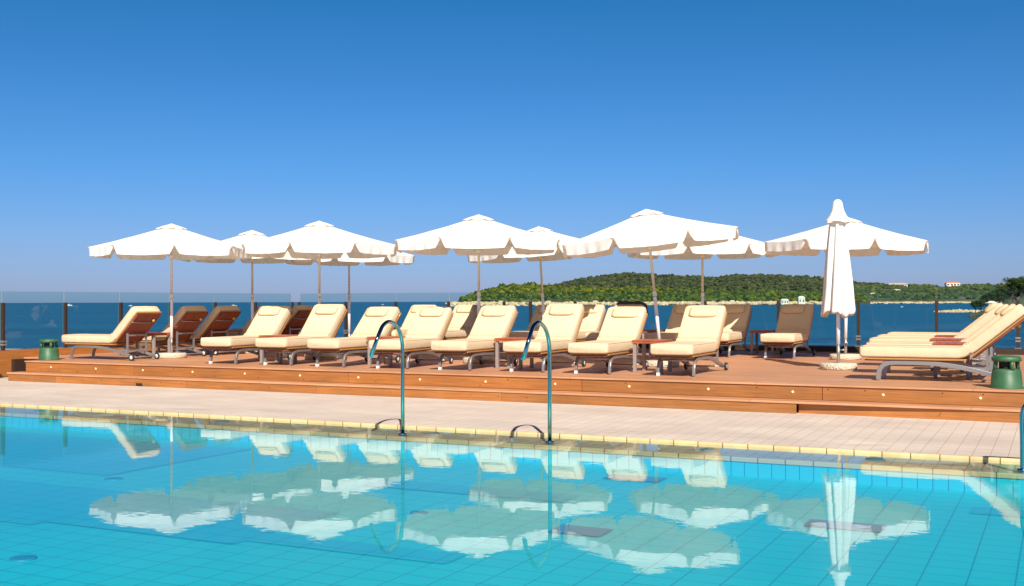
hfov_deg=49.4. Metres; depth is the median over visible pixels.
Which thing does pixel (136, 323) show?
sun lounger
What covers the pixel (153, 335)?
side table
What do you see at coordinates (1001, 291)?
pine tree
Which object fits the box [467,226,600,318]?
parasol
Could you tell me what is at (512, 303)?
shore rocks
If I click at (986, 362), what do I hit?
sun lounger
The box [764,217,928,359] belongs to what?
parasol
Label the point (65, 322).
glass fence
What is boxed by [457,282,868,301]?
pine wood
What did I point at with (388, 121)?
sky
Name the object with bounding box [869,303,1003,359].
sun lounger
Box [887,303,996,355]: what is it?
sun lounger
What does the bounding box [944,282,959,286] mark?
house
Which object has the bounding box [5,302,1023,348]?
sea water
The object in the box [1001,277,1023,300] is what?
pine tree
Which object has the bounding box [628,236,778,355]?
parasol
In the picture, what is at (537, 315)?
sun lounger
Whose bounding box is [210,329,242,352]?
side table
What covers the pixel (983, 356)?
sun lounger
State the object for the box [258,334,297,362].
side table
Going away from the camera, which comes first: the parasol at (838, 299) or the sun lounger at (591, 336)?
the parasol at (838, 299)
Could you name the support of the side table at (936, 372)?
on the wooden deck
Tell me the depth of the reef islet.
727.18 m
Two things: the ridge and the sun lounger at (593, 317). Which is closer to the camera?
the sun lounger at (593, 317)
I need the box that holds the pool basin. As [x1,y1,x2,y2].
[0,444,1023,585]
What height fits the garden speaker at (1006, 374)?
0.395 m
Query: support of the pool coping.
attached to the pool basin
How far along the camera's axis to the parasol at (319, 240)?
19.91 m
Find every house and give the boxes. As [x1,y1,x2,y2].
[780,299,788,304]
[798,296,804,303]
[887,283,907,286]
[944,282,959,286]
[986,301,996,306]
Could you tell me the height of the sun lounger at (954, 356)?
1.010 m
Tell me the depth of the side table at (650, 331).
22.26 m
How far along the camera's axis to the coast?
2793.41 m
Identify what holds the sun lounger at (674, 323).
on the wooden deck
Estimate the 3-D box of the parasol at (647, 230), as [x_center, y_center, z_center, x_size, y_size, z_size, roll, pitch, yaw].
[2.223,-0.085,18.012,2.774,2.553,2.772,0,0,6]
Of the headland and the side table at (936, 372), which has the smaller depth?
the side table at (936, 372)
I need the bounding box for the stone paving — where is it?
[0,379,1019,458]
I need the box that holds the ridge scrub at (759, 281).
[552,272,884,291]
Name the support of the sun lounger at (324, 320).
on the wooden deck
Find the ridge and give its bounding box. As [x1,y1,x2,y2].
[632,281,995,291]
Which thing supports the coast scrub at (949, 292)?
on the coast
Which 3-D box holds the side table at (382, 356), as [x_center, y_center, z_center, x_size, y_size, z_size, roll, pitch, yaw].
[-2.091,0.966,18.597,0.490,0.482,0.490,0,0,26]
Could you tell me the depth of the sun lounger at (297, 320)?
24.72 m
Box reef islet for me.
[933,309,982,311]
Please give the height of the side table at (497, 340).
0.482 m
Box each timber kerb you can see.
[0,343,200,376]
[638,343,1023,354]
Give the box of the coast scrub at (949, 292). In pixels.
[853,282,1023,300]
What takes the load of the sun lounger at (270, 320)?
on the wooden deck
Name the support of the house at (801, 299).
on the wooded point
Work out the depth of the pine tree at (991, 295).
499.13 m
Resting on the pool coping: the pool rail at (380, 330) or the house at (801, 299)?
the pool rail at (380, 330)
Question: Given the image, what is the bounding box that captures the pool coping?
[0,403,1019,464]
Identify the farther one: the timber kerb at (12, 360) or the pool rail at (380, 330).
the timber kerb at (12, 360)
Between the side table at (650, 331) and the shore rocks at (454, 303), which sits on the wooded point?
the shore rocks at (454, 303)
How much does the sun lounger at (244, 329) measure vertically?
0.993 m
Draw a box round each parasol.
[88,223,249,358]
[179,230,317,353]
[242,221,396,359]
[284,252,414,336]
[395,214,559,363]
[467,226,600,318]
[562,209,738,367]
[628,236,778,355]
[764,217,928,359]
[820,199,856,369]
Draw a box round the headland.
[970,297,1023,319]
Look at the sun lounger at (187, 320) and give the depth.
21.64 m
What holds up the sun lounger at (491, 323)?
on the wooden deck
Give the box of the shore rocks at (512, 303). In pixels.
[475,301,821,305]
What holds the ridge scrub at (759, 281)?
on the ridge
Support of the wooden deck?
on the terrace ground
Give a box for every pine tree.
[970,301,979,312]
[976,299,985,311]
[983,292,1000,302]
[994,286,1010,303]
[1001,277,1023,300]
[1003,290,1014,302]
[1004,284,1023,299]
[1013,278,1023,297]
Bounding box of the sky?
[0,0,1023,302]
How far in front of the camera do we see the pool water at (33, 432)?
12.19 m
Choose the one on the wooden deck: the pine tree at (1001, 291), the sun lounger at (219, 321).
the sun lounger at (219, 321)
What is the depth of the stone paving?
13.57 m
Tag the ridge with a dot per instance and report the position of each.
(777, 288)
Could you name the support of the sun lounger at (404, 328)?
on the wooden deck
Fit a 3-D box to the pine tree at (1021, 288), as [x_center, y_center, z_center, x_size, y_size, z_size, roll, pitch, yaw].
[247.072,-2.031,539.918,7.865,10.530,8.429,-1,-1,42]
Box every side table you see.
[136,332,169,358]
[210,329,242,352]
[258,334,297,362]
[366,336,405,365]
[494,337,533,368]
[631,339,672,372]
[642,329,664,347]
[749,330,778,354]
[929,338,965,371]
[932,342,971,378]
[934,335,955,337]
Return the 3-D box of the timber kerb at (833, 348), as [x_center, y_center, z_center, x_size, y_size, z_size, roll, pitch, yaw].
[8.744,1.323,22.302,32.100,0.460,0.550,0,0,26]
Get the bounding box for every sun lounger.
[62,306,161,360]
[121,306,208,355]
[152,306,240,354]
[195,305,277,349]
[201,306,292,363]
[231,305,312,334]
[255,304,347,364]
[307,307,401,366]
[369,307,453,368]
[390,305,436,335]
[431,305,517,369]
[443,305,480,339]
[503,304,585,371]
[509,305,546,338]
[568,306,647,373]
[576,304,605,341]
[585,304,643,350]
[644,304,700,356]
[650,305,727,375]
[719,304,751,356]
[760,304,814,358]
[860,304,1023,379]
[866,304,1015,372]
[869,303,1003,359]
[877,303,999,358]
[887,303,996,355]
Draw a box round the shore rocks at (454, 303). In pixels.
[445,301,490,305]
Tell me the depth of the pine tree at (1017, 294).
597.99 m
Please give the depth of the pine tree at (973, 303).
559.44 m
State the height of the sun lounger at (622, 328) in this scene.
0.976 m
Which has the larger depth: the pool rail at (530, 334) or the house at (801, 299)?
the house at (801, 299)
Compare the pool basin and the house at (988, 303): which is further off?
the house at (988, 303)
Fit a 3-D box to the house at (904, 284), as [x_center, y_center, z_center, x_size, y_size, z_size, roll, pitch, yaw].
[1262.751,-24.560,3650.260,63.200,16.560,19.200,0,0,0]
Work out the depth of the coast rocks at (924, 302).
2637.04 m
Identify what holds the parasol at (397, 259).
on the wooden deck
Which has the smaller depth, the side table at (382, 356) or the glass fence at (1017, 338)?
the side table at (382, 356)
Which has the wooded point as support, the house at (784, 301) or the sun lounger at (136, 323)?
the house at (784, 301)
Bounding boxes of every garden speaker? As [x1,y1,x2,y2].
[38,339,59,359]
[989,355,1023,388]
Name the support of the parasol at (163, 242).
on the wooden deck
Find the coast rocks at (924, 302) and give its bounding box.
[870,301,1001,303]
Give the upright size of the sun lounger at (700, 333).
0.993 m
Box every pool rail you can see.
[369,320,406,433]
[521,320,554,444]
[1016,404,1023,472]
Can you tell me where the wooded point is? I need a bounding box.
[486,296,869,303]
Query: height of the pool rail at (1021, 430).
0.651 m
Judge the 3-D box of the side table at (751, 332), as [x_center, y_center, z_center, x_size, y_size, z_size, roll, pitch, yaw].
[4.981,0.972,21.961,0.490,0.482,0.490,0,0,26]
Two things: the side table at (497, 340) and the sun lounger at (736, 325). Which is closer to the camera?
the side table at (497, 340)
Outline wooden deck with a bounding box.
[7,347,1023,422]
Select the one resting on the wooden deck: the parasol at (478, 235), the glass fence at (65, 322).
the parasol at (478, 235)
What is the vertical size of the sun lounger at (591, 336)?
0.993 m
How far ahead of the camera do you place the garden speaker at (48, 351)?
20.53 m
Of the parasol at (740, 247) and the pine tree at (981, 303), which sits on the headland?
the pine tree at (981, 303)
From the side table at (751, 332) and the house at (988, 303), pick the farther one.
the house at (988, 303)
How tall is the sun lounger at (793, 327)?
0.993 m
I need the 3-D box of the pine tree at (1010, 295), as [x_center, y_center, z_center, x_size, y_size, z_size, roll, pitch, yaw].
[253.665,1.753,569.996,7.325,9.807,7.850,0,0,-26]
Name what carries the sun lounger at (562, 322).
on the wooden deck
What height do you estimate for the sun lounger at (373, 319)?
0.976 m
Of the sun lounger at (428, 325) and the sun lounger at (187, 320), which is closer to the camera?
the sun lounger at (428, 325)
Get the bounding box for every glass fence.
[0,291,293,350]
[298,291,1021,348]
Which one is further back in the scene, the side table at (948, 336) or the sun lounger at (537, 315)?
the sun lounger at (537, 315)
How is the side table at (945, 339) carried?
on the wooden deck
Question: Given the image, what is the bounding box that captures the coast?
[866,285,1022,302]
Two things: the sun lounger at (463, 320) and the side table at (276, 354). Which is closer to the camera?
the side table at (276, 354)
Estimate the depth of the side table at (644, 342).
16.64 m
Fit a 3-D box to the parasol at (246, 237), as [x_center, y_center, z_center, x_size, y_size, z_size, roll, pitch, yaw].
[-5.411,-0.031,23.200,2.772,2.565,2.772,-1,-1,42]

